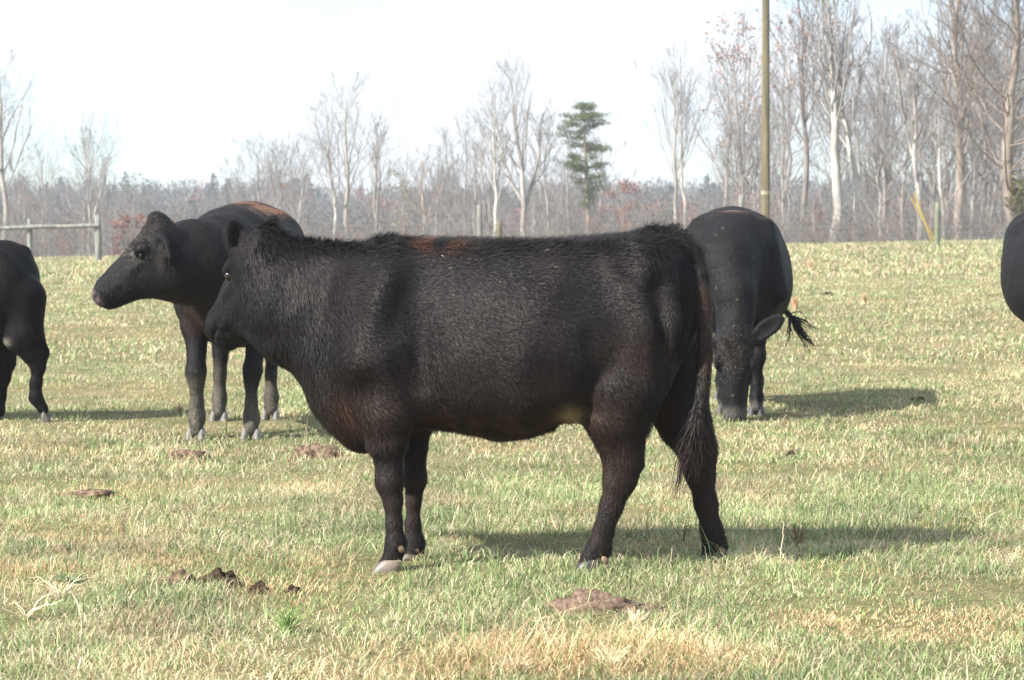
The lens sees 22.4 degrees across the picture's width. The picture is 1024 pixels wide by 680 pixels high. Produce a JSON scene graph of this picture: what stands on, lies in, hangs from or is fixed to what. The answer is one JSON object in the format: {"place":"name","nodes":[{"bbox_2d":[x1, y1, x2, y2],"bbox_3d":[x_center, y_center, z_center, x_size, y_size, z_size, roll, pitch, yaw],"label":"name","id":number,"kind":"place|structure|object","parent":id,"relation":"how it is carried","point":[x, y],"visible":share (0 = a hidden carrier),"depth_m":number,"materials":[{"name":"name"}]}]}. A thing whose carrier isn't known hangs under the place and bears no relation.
{"place":"outdoors","nodes":[
{"label":"outdoors","id":0,"kind":"place"},
{"bbox_2d":[0,237,1023,679],"bbox_3d":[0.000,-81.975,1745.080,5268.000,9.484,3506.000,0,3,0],"label":"ground","id":1,"kind":"structure","parent":0,"point":[984,590],"depth_m":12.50,"materials":[{"name":"plant"}]},
{"bbox_2d":[0,147,39,239],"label":"bare tree","id":2,"kind":"object","parent":1,"relation":"on","point":[12,157],"visible":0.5,"depth_m":234.32,"materials":[{"name":"grey plant"}]},
{"bbox_2d":[0,240,50,422],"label":"calf","id":3,"kind":"object","parent":1,"relation":"on","point":[23,298],"visible":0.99,"depth_m":15.84},
{"bbox_2d":[0,156,57,243],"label":"bare tree","id":4,"kind":"object","parent":1,"relation":"on","point":[19,191],"visible":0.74,"depth_m":190.57,"materials":[{"name":"grey plant"}]},
{"bbox_2d":[0,48,63,239],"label":"bare tree","id":5,"kind":"object","parent":1,"relation":"on","point":[3,187],"visible":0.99,"depth_m":117.75,"materials":[{"name":"grey plant"}]},
{"bbox_2d":[9,171,58,249],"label":"bare tree","id":6,"kind":"object","parent":1,"relation":"on","point":[40,195],"visible":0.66,"depth_m":215.63,"materials":[{"name":"grey plant"}]},
{"bbox_2d":[0,136,76,253],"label":"bare tree","id":7,"kind":"object","parent":1,"relation":"on","point":[41,164],"visible":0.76,"depth_m":224.63,"materials":[{"name":"grey plant"}]},
{"bbox_2d":[0,215,101,260],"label":"rail fence","id":8,"kind":"object","parent":1,"relation":"on","point":[29,227],"visible":0.79,"depth_m":78.83,"materials":[{"name":"wood"}]},
{"bbox_2d":[26,573,95,598],"bbox_3d":[-1.523,0.834,8.741,0.226,0.086,0.222,0,3,0],"label":"dry weed","id":9,"kind":"object","parent":1,"relation":"on","point":[54,593],"visible":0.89,"depth_m":8.71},
{"bbox_2d":[49,488,118,501],"bbox_3d":[-1.944,0.705,11.872,0.386,0.051,0.268,0,3,0],"label":"dung pat","id":10,"kind":"object","parent":1,"relation":"on","point":[89,492],"visible":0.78,"depth_m":11.81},
{"bbox_2d":[50,109,127,255],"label":"bare tree","id":11,"kind":"object","parent":1,"relation":"on","point":[87,170],"visible":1,"depth_m":149.88,"materials":[{"name":"grey plant"}]},
{"bbox_2d":[49,133,138,254],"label":"bare tree","id":12,"kind":"object","parent":1,"relation":"on","point":[85,201],"visible":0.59,"depth_m":197.34,"materials":[{"name":"grey plant"}]},
{"bbox_2d":[79,158,122,255],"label":"bare tree","id":13,"kind":"object","parent":1,"relation":"on","point":[101,200],"visible":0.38,"depth_m":211.91,"materials":[{"name":"grey plant"}]},
{"bbox_2d":[95,171,145,239],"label":"bare tree","id":14,"kind":"object","parent":1,"relation":"on","point":[122,199],"visible":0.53,"depth_m":191.84,"materials":[{"name":"grey plant"}]},
{"bbox_2d":[107,209,146,255],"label":"bush","id":15,"kind":"object","parent":1,"relation":"on","point":[128,223],"visible":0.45,"depth_m":109.78,"materials":[{"name":"brown plant"}]},
{"bbox_2d":[104,183,157,238],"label":"bare tree","id":16,"kind":"object","parent":1,"relation":"on","point":[133,205],"visible":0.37,"depth_m":172.15,"materials":[{"name":"grey plant"}]},
{"bbox_2d":[155,568,195,585],"bbox_3d":[-1.177,0.835,9.068,0.163,0.073,0.145,1,3,26],"label":"dung pat","id":17,"kind":"object","parent":1,"relation":"on","point":[176,574],"visible":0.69,"depth_m":9.04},
{"bbox_2d":[163,449,210,459],"bbox_3d":[-1.716,0.609,13.683,0.284,0.069,0.197,-2,3,-31],"label":"dung pat","id":18,"kind":"object","parent":1,"relation":"on","point":[188,452],"visible":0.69,"depth_m":13.63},
{"bbox_2d":[91,201,303,440],"bbox_3d":[-1.706,-0.136,15.282,0.895,1.378,2.460,1,3,10],"label":"cow","id":19,"kind":"object","parent":1,"relation":"on","point":[179,265],"visible":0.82,"depth_m":14.42},
{"bbox_2d":[195,567,241,587],"bbox_3d":[-1.026,0.833,9.055,0.164,0.078,0.129,0,3,0],"label":"dung pat","id":20,"kind":"object","parent":1,"relation":"on","point":[216,572],"visible":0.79,"depth_m":9.03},
{"bbox_2d":[215,148,259,206],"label":"bare tree","id":21,"kind":"object","parent":1,"relation":"on","point":[235,197],"visible":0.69,"depth_m":170.61,"materials":[{"name":"grey plant"}]},
{"bbox_2d":[248,580,270,594],"bbox_3d":[-0.863,0.851,8.892,0.088,0.050,0.066,0,3,0],"label":"dung pat","id":22,"kind":"object","parent":1,"relation":"on","point":[260,584],"visible":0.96,"depth_m":8.88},
{"bbox_2d":[217,136,304,217],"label":"bare tree","id":23,"kind":"object","parent":1,"relation":"on","point":[258,187],"visible":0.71,"depth_m":189.56,"materials":[{"name":"grey plant"}]},
{"bbox_2d":[250,136,314,219],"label":"bare tree","id":24,"kind":"object","parent":1,"relation":"on","point":[273,172],"visible":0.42,"depth_m":225.41,"materials":[{"name":"grey plant"}]},
{"bbox_2d":[253,133,319,225],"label":"bare tree","id":25,"kind":"object","parent":1,"relation":"on","point":[280,185],"visible":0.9,"depth_m":175.65,"materials":[{"name":"grey plant"}]},
{"bbox_2d":[254,126,321,225],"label":"bare tree","id":26,"kind":"object","parent":1,"relation":"on","point":[296,141],"visible":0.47,"depth_m":233.15,"materials":[{"name":"grey plant"}]},
{"bbox_2d":[267,603,311,633],"bbox_3d":[-0.696,0.864,7.955,0.124,0.104,0.124,2,3,36],"label":"grass tussock","id":27,"kind":"object","parent":1,"relation":"on","point":[286,621],"depth_m":7.95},
{"bbox_2d":[265,128,342,229],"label":"bare tree","id":28,"kind":"object","parent":1,"relation":"on","point":[305,192],"visible":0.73,"depth_m":199.51,"materials":[{"name":"grey plant"}]},
{"bbox_2d":[290,442,342,458],"bbox_3d":[-1.043,0.593,13.792,0.293,0.098,0.184,0,3,0],"label":"dung pat","id":29,"kind":"object","parent":1,"relation":"on","point":[327,451],"visible":0.78,"depth_m":13.74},
{"bbox_2d":[295,85,371,240],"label":"bare tree","id":30,"kind":"object","parent":1,"relation":"on","point":[333,195],"visible":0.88,"depth_m":159.39,"materials":[{"name":"grey plant"}]},
{"bbox_2d":[307,69,411,239],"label":"bare tree","id":31,"kind":"object","parent":1,"relation":"on","point":[346,162],"visible":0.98,"depth_m":149.31,"materials":[{"name":"grey plant"}]},
{"bbox_2d":[333,100,421,236],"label":"bare tree","id":32,"kind":"object","parent":1,"relation":"on","point":[376,197],"visible":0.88,"depth_m":164.80,"materials":[{"name":"grey plant"}]},
{"bbox_2d":[365,152,430,234],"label":"bare tree","id":33,"kind":"object","parent":1,"relation":"on","point":[405,197],"visible":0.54,"depth_m":199.62,"materials":[{"name":"grey plant"}]},
{"bbox_2d":[385,157,448,237],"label":"bare tree","id":34,"kind":"object","parent":1,"relation":"on","point":[414,188],"visible":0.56,"depth_m":184.07,"materials":[{"name":"grey plant"}]},
{"bbox_2d":[392,143,448,235],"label":"bare tree","id":35,"kind":"object","parent":1,"relation":"on","point":[432,200],"visible":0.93,"depth_m":145.02,"materials":[{"name":"grey plant"}]},
{"bbox_2d":[384,145,472,235],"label":"bare tree","id":36,"kind":"object","parent":1,"relation":"on","point":[437,185],"visible":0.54,"depth_m":187.95,"materials":[{"name":"grey plant"}]},
{"bbox_2d":[403,119,479,233],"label":"bare tree","id":37,"kind":"object","parent":1,"relation":"on","point":[444,133],"visible":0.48,"depth_m":233.26,"materials":[{"name":"grey plant"}]},
{"bbox_2d":[420,149,468,234],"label":"bare tree","id":38,"kind":"object","parent":1,"relation":"on","point":[443,185],"visible":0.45,"depth_m":200.44,"materials":[{"name":"grey plant"}]},
{"bbox_2d":[408,109,511,236],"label":"bare tree","id":39,"kind":"object","parent":1,"relation":"on","point":[458,191],"visible":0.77,"depth_m":174.51,"materials":[{"name":"grey plant"}]},
{"bbox_2d":[425,132,501,233],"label":"bare tree","id":40,"kind":"object","parent":1,"relation":"on","point":[458,164],"visible":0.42,"depth_m":207.07,"materials":[{"name":"grey plant"}]},
{"bbox_2d":[205,213,728,572],"bbox_3d":[-0.173,0.189,9.519,1.964,1.320,0.697,0,3,0],"label":"heifer","id":41,"kind":"object","parent":1,"relation":"on","point":[390,352],"visible":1,"depth_m":9.30,"materials":[{"name":"black"}]},
{"bbox_2d":[432,128,526,234],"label":"bare tree","id":42,"kind":"object","parent":1,"relation":"on","point":[489,191],"visible":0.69,"depth_m":167.94,"materials":[{"name":"grey plant"}]},
{"bbox_2d":[444,128,516,235],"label":"bare tree","id":43,"kind":"object","parent":1,"relation":"on","point":[475,181],"visible":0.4,"depth_m":206.75,"materials":[{"name":"grey plant"}]},
{"bbox_2d":[462,70,529,234],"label":"bare tree","id":44,"kind":"object","parent":1,"relation":"on","point":[494,167],"visible":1,"depth_m":139.49,"materials":[{"name":"grey plant"}]},
{"bbox_2d":[0,160,1023,257],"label":"undergrowth","id":45,"kind":"object","parent":1,"relation":"on","point":[60,248],"visible":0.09,"depth_m":103.37,"materials":[{"name":"plant"}]},
{"bbox_2d":[0,168,1023,256],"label":"wood","id":46,"kind":"object","parent":1,"relation":"on","point":[168,198],"visible":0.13,"depth_m":419.09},
{"bbox_2d":[496,652,535,674],"bbox_3d":[0.014,0.915,7.251,0.105,0.071,0.102,-1,3,-23],"label":"dry weed","id":47,"kind":"object","parent":1,"relation":"on","point":[517,664],"visible":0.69,"depth_m":7.24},
{"bbox_2d":[464,35,573,233],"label":"bare tree","id":48,"kind":"object","parent":1,"relation":"on","point":[523,198],"visible":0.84,"depth_m":144.83,"materials":[{"name":"grey plant"}]},
{"bbox_2d":[502,163,575,236],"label":"bare tree","id":49,"kind":"object","parent":1,"relation":"on","point":[532,207],"visible":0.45,"depth_m":211.42,"materials":[{"name":"grey plant"}]},
{"bbox_2d":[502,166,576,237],"bbox_3d":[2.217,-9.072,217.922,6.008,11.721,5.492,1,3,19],"label":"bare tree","id":50,"kind":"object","parent":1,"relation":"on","point":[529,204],"visible":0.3,"depth_m":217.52,"materials":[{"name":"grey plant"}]},
{"bbox_2d":[498,123,583,236],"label":"bare tree","id":51,"kind":"object","parent":1,"relation":"on","point":[539,183],"visible":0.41,"depth_m":211.94,"materials":[{"name":"grey plant"}]},
{"bbox_2d":[512,98,580,233],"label":"bare tree","id":52,"kind":"object","parent":1,"relation":"on","point":[544,163],"visible":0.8,"depth_m":149.93,"materials":[{"name":"grey plant"}]},
{"bbox_2d":[97,196,1007,259],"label":"wire fence","id":53,"kind":"object","parent":1,"relation":"on","point":[741,204],"visible":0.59,"depth_m":78.83,"materials":[{"name":"metal"}]},
{"bbox_2d":[538,125,587,235],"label":"bare tree","id":54,"kind":"object","parent":1,"relation":"on","point":[567,187],"visible":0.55,"depth_m":169.72,"materials":[{"name":"grey plant"}]},
{"bbox_2d":[537,170,590,235],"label":"bare tree","id":55,"kind":"object","parent":1,"relation":"on","point":[563,197],"visible":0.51,"depth_m":174.01,"materials":[{"name":"grey plant"}]},
{"bbox_2d":[536,152,594,235],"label":"bare tree","id":56,"kind":"object","parent":1,"relation":"on","point":[563,192],"visible":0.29,"depth_m":194.97,"materials":[{"name":"grey plant"}]},
{"bbox_2d":[541,101,614,232],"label":"pine tree","id":57,"kind":"object","parent":1,"relation":"on","point":[591,116],"visible":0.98,"depth_m":149.53,"materials":[{"name":"green plant"}]},
{"bbox_2d":[565,133,641,229],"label":"bare tree","id":58,"kind":"object","parent":1,"relation":"on","point":[603,177],"visible":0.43,"depth_m":198.28,"materials":[{"name":"grey plant"}]},
{"bbox_2d":[544,588,664,615],"bbox_3d":[0.308,0.859,8.412,0.368,0.097,0.257,-1,3,-15],"label":"dung pat","id":59,"kind":"object","parent":1,"relation":"on","point":[610,602],"visible":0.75,"depth_m":8.37,"materials":[{"name":"soil"}]},
{"bbox_2d":[587,643,631,670],"bbox_3d":[0.272,0.900,7.295,0.128,0.097,0.140,0,3,0],"label":"dry weed","id":60,"kind":"object","parent":1,"relation":"on","point":[610,659],"visible":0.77,"depth_m":7.28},
{"bbox_2d":[576,167,644,233],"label":"maple tree","id":61,"kind":"object","parent":1,"relation":"on","point":[625,188],"visible":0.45,"depth_m":189.47,"materials":[{"name":"brown plant"}]},
{"bbox_2d":[624,29,720,223],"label":"bare tree","id":62,"kind":"object","parent":1,"relation":"on","point":[675,171],"visible":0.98,"depth_m":134.50,"materials":[{"name":"grey plant"}]},
{"bbox_2d":[644,54,735,227],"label":"bare tree","id":63,"kind":"object","parent":1,"relation":"on","point":[681,166],"visible":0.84,"depth_m":136.44,"materials":[{"name":"grey plant"}]},
{"bbox_2d":[698,635,734,665],"bbox_3d":[0.584,0.891,7.386,0.106,0.105,0.099,0,3,0],"label":"dry weed","id":64,"kind":"object","parent":1,"relation":"on","point":[712,649],"visible":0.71,"depth_m":7.38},
{"bbox_2d":[676,38,758,206],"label":"bare tree","id":65,"kind":"object","parent":1,"relation":"on","point":[729,146],"visible":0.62,"depth_m":149.30,"materials":[{"name":"grey plant"}]},
{"bbox_2d":[696,97,776,207],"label":"bare tree","id":66,"kind":"object","parent":1,"relation":"on","point":[744,161],"visible":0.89,"depth_m":132.33,"materials":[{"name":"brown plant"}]},
{"bbox_2d":[704,133,792,207],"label":"bare tree","id":67,"kind":"object","parent":1,"relation":"on","point":[745,170],"visible":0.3,"depth_m":169.88,"materials":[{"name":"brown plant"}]},
{"bbox_2d":[710,98,789,211],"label":"bare tree","id":68,"kind":"object","parent":1,"relation":"on","point":[755,157],"visible":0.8,"depth_m":132.89,"materials":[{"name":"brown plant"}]},
{"bbox_2d":[699,7,802,206],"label":"bare tree","id":69,"kind":"object","parent":1,"relation":"on","point":[734,74],"visible":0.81,"depth_m":139.70,"materials":[{"name":"grey plant"}]},
{"bbox_2d":[686,206,822,420],"bbox_3d":[1.470,-0.213,17.125,0.952,1.351,2.320,1,3,14],"label":"cow","id":70,"kind":"object","parent":1,"relation":"on","point":[748,261],"visible":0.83,"depth_m":16.26},
{"bbox_2d":[687,2,824,210],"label":"bare tree","id":71,"kind":"object","parent":1,"relation":"on","point":[748,74],"visible":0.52,"depth_m":168.72,"materials":[{"name":"grey plant"}]},
{"bbox_2d":[731,101,791,212],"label":"bare tree","id":72,"kind":"object","parent":1,"relation":"on","point":[759,179],"visible":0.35,"depth_m":160.17,"materials":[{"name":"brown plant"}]},
{"bbox_2d":[712,50,830,242],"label":"bare tree","id":73,"kind":"object","parent":1,"relation":"on","point":[789,102],"visible":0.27,"depth_m":198.31,"materials":[{"name":"grey plant"}]},
{"bbox_2d":[724,3,850,229],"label":"bare tree","id":74,"kind":"object","parent":1,"relation":"on","point":[791,158],"visible":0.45,"depth_m":193.27,"materials":[{"name":"grey plant"}]},
{"bbox_2d":[755,55,830,234],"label":"bare tree","id":75,"kind":"object","parent":1,"relation":"on","point":[783,150],"visible":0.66,"depth_m":149.48,"materials":[{"name":"grey plant"}]},
{"bbox_2d":[754,0,861,242],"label":"bare tree","id":76,"kind":"object","parent":1,"relation":"on","point":[804,118],"visible":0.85,"depth_m":119.21,"materials":[{"name":"grey plant"}]},
{"bbox_2d":[802,197,829,241],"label":"bush","id":77,"kind":"object","parent":1,"relation":"on","point":[813,207],"visible":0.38,"depth_m":118.83,"materials":[{"name":"grey plant"}]},
{"bbox_2d":[771,0,878,240],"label":"bare tree","id":78,"kind":"object","parent":1,"relation":"on","point":[849,129],"visible":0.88,"depth_m":118.40,"materials":[{"name":"grey plant"}]},
{"bbox_2d":[792,0,887,242],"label":"bare tree","id":79,"kind":"object","parent":1,"relation":"on","point":[836,110],"visible":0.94,"depth_m":117.62,"materials":[{"name":"grey plant"}]},
{"bbox_2d":[800,16,887,193],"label":"bare tree","id":80,"kind":"object","parent":1,"relation":"on","point":[823,117],"visible":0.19,"depth_m":162.59,"materials":[{"name":"grey plant"}]},
{"bbox_2d":[782,65,905,230],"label":"bare tree","id":81,"kind":"object","parent":1,"relation":"on","point":[830,130],"visible":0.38,"depth_m":157.10,"materials":[{"name":"grey plant"}]},
{"bbox_2d":[797,48,892,239],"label":"bare tree","id":82,"kind":"object","parent":1,"relation":"on","point":[858,156],"visible":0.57,"depth_m":129.78,"materials":[{"name":"grey plant"}]},
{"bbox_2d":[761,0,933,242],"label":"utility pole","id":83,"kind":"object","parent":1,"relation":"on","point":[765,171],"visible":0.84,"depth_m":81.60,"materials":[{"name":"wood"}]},
{"bbox_2d":[841,120,900,241],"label":"bare tree","id":84,"kind":"object","parent":1,"relation":"on","point":[871,192],"visible":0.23,"depth_m":210.10,"materials":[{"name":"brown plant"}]},
{"bbox_2d":[838,83,927,239],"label":"bare tree","id":85,"kind":"object","parent":1,"relation":"on","point":[875,166],"visible":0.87,"depth_m":129.63,"materials":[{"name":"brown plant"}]},
{"bbox_2d":[814,14,952,220],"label":"bare tree","id":86,"kind":"object","parent":1,"relation":"on","point":[852,35],"visible":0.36,"depth_m":151.48,"materials":[{"name":"grey plant"}]},
{"bbox_2d":[837,20,939,241],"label":"bare tree","id":87,"kind":"object","parent":1,"relation":"on","point":[874,121],"visible":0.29,"depth_m":149.04,"materials":[{"name":"grey plant"}]},
{"bbox_2d":[827,5,951,236],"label":"bare tree","id":88,"kind":"object","parent":1,"relation":"on","point":[884,172],"visible":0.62,"depth_m":135.68,"materials":[{"name":"grey plant"}]},
{"bbox_2d":[864,23,946,239],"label":"bare tree","id":89,"kind":"object","parent":1,"relation":"on","point":[903,188],"visible":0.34,"depth_m":139.53,"materials":[{"name":"grey plant"}]},
{"bbox_2d":[858,82,954,218],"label":"bare tree","id":90,"kind":"object","parent":1,"relation":"on","point":[921,182],"visible":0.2,"depth_m":133.52,"materials":[{"name":"grey plant"}]},
{"bbox_2d":[851,7,978,240],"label":"bare tree","id":91,"kind":"object","parent":1,"relation":"on","point":[914,117],"visible":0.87,"depth_m":114.72,"materials":[{"name":"grey plant"}]},
{"bbox_2d":[870,91,973,228],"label":"bare tree","id":92,"kind":"object","parent":1,"relation":"on","point":[934,183],"visible":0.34,"depth_m":125.25,"materials":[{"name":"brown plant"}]},
{"bbox_2d":[849,0,1006,240],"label":"bare tree","id":93,"kind":"object","parent":1,"relation":"on","point":[960,162],"visible":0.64,"depth_m":117.47,"materials":[{"name":"grey plant"}]},
{"bbox_2d":[895,85,980,229],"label":"bare tree","id":94,"kind":"object","parent":1,"relation":"on","point":[937,155],"visible":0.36,"depth_m":126.42,"materials":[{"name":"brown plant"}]},
{"bbox_2d":[884,6,995,238],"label":"bare tree","id":95,"kind":"object","parent":1,"relation":"on","point":[946,175],"visible":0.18,"depth_m":129.53,"materials":[{"name":"grey plant"}]},
{"bbox_2d":[917,68,985,239],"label":"bare tree","id":96,"kind":"object","parent":1,"relation":"on","point":[940,176],"visible":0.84,"depth_m":111.49,"materials":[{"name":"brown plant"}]},
{"bbox_2d":[885,0,1023,226],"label":"bare tree","id":97,"kind":"object","parent":1,"relation":"on","point":[1008,166],"visible":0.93,"depth_m":99.46,"materials":[{"name":"grey plant"}]},
{"bbox_2d":[888,27,1023,212],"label":"bare tree","id":98,"kind":"object","parent":1,"relation":"on","point":[964,131],"visible":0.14,"depth_m":138.65,"materials":[{"name":"grey plant"}]},
{"bbox_2d":[917,22,1023,239],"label":"bare tree","id":99,"kind":"object","parent":1,"relation":"on","point":[974,173],"visible":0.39,"depth_m":121.91,"materials":[{"name":"grey plant"}]},
{"bbox_2d":[929,19,1022,220],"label":"bare tree","id":100,"kind":"object","parent":1,"relation":"on","point":[981,112],"visible":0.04,"depth_m":147.04,"materials":[{"name":"brown plant"}]},
{"bbox_2d":[934,0,1023,239],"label":"bare tree","id":101,"kind":"object","parent":1,"relation":"on","point":[985,160],"visible":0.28,"depth_m":124.46,"materials":[{"name":"brown plant"}]},
{"bbox_2d":[942,10,1023,238],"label":"bare tree","id":102,"kind":"object","parent":1,"relation":"on","point":[1000,186],"visible":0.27,"depth_m":127.71,"materials":[{"name":"brown plant"}]},
{"bbox_2d":[948,48,1023,237],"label":"bare tree","id":103,"kind":"object","parent":1,"relation":"on","point":[994,199],"visible":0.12,"depth_m":138.59,"materials":[{"name":"brown plant"}]},
{"bbox_2d":[970,52,1023,231],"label":"bare tree","id":104,"kind":"object","parent":1,"relation":"on","point":[1000,142],"visible":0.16,"depth_m":137.13,"materials":[{"name":"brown plant"}]},
{"bbox_2d":[975,0,1023,155],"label":"bare tree","id":105,"kind":"object","parent":1,"relation":"on","point":[1018,75],"visible":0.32,"depth_m":123.97,"materials":[{"name":"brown plant"}]},
{"bbox_2d":[1000,213,1023,321],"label":"cow","id":106,"kind":"object","parent":1,"relation":"on","point":[1012,273],"visible":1,"depth_m":17.33},
{"bbox_2d":[0,0,1023,209],"label":"sky","id":107,"kind":"structure","parent":0,"point":[189,78],"materials":[{"name":"white"}]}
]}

